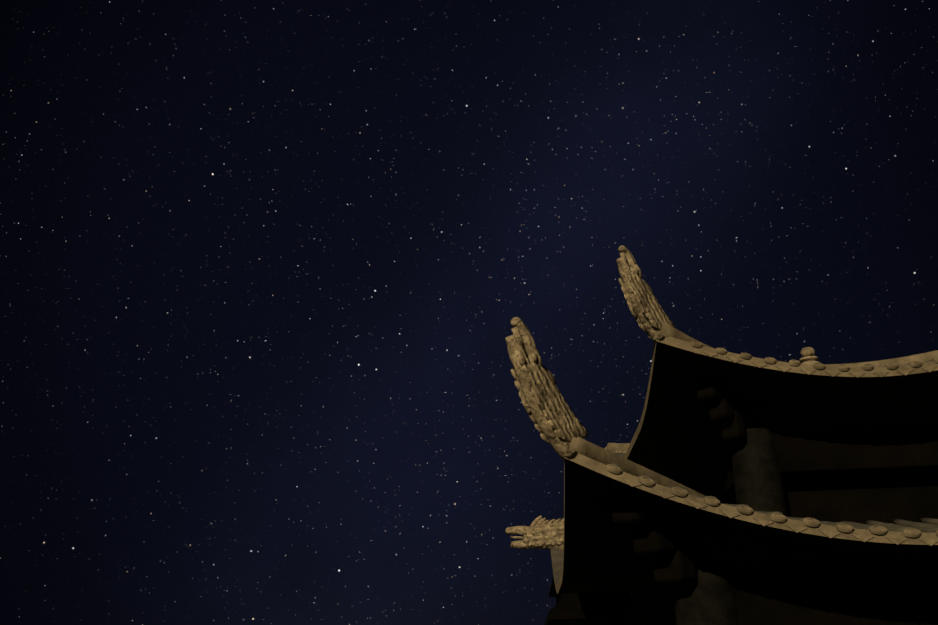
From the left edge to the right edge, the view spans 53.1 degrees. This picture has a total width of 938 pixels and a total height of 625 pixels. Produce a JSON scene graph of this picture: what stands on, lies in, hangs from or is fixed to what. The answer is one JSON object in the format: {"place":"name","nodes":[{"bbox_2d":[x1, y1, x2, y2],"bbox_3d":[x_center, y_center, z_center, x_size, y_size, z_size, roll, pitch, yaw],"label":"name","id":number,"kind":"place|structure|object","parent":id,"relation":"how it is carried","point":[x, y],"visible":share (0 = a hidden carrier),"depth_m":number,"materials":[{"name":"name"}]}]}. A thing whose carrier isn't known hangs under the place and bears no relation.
{"place":"outdoors","nodes":[
{"label":"outdoors","id":0,"kind":"place"},
{"bbox_2d":[0,0,937,624],"label":"sky","id":1,"kind":"structure","parent":0,"point":[266,266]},
{"bbox_2d":[544,476,684,624],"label":"hall","id":2,"kind":"structure","parent":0,"point":[591,608],"depth_m":13.06,"materials":[{"name":"stone"}]},
{"bbox_2d":[633,559,937,624],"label":"wall","id":3,"kind":"structure","parent":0,"point":[900,592],"depth_m":7.06,"materials":[{"name":"stone"}]},
{"bbox_2d":[551,453,937,598],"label":"roof","id":4,"kind":"structure","parent":3,"relation":"on","point":[597,553],"depth_m":7.19,"materials":[{"name":"stone"}]},
{"bbox_2d":[546,437,703,549],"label":"roof hips","id":5,"kind":"object","parent":4,"relation":"on","point":[582,446],"visible":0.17,"depth_m":6.87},
{"bbox_2d":[505,516,563,548],"bbox_3d":[1.043,3.049,12.950,0.231,0.495,1.490,15,-26,-39],"label":"dragon head","id":6,"kind":"object","parent":5,"relation":"on","point":[540,532],"visible":0.75,"depth_m":12.91},
{"bbox_2d":[505,317,588,459],"bbox_3d":[0.547,0.546,6.673,0.710,0.972,0.168,15,-26,-38],"label":"finial","id":7,"kind":"object","parent":5,"relation":"on","point":[558,425],"visible":0.98,"depth_m":6.57,"materials":[{"name":"stone"}]},
{"bbox_2d":[593,483,695,610],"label":"brackets","id":8,"kind":"object","parent":4,"relation":"on","point":[661,533],"visible":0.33,"depth_m":6.95,"materials":[{"name":"wood"}]},
{"bbox_2d":[606,464,937,545],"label":"roof edge tiles","id":9,"kind":"object","parent":4,"relation":"on","point":[776,517],"visible":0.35,"depth_m":6.35,"materials":[{"name":"stone"}]},
{"bbox_2d":[611,463,937,532],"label":"roof tiles","id":10,"kind":"object","parent":4,"relation":"on","point":[902,525],"visible":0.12,"depth_m":6.83,"materials":[{"name":"stone"}]},
{"bbox_3d":[3.614,6.060,8.090,6.600,0.600,8.000,-3,-20,3],"label":"tower platform","id":11,"kind":"object","parent":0,"visible":0},
{"bbox_2d":[622,599,634,624],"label":"column","id":12,"kind":"structure","parent":11,"relation":"on","point":[628,611],"depth_m":11.34,"materials":[{"name":"stone"}]},
{"bbox_2d":[672,566,738,624],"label":"column","id":13,"kind":"structure","parent":11,"relation":"on","point":[706,596],"depth_m":7.03,"materials":[{"name":"stone"}]},
{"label":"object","id":14,"kind":"object","parent":11,"relation":"on","visible":0},
{"bbox_2d":[730,428,787,516],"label":"column","id":15,"kind":"structure","parent":14,"relation":"on","point":[758,483],"depth_m":8.03,"materials":[{"name":"wood"}]},
{"bbox_2d":[726,471,937,523],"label":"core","id":16,"kind":"object","parent":14,"relation":"on","point":[884,497],"visible":0.17,"depth_m":8.20,"materials":[{"name":"wood"}]},
{"bbox_2d":[690,425,937,503],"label":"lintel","id":17,"kind":"structure","parent":16,"relation":"on","point":[858,450],"depth_m":8.10,"materials":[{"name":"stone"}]},
{"bbox_2d":[612,336,937,487],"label":"roof","id":18,"kind":"structure","parent":17,"relation":"on","point":[678,432],"depth_m":8.03,"materials":[{"name":"stone"}]},
{"bbox_2d":[604,447,626,452],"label":"roof tiles","id":19,"kind":"object","parent":18,"relation":"attached to","point":[624,451],"depth_m":12.13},
{"bbox_2d":[656,377,745,484],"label":"brackets","id":20,"kind":"object","parent":18,"relation":"on","point":[725,407],"visible":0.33,"depth_m":8.04,"materials":[{"name":"wood"}]},
{"bbox_2d":[607,320,937,451],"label":"roof hips","id":21,"kind":"object","parent":18,"relation":"on","point":[667,330],"visible":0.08,"depth_m":8.52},
{"bbox_2d":[616,245,674,341],"bbox_3d":[1.461,-0.143,7.800,0.602,0.766,0.140,15,-26,-39],"label":"finial","id":22,"kind":"object","parent":21,"relation":"on","point":[649,314],"visible":1,"depth_m":7.70,"materials":[{"name":"stone"}]},
{"bbox_2d":[799,347,821,364],"bbox_3d":[3.401,0.523,9.359,0.296,0.363,0.296,-3,-20,3],"label":"roof finial","id":23,"kind":"object","parent":18,"relation":"on","point":[808,356],"visible":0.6,"depth_m":9.34,"materials":[{"name":"stone"}]},
{"bbox_2d":[691,341,937,377],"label":"roof edge tiles","id":24,"kind":"object","parent":18,"relation":"on","point":[770,360],"visible":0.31,"depth_m":7.55,"materials":[{"name":"stone"}]}
]}

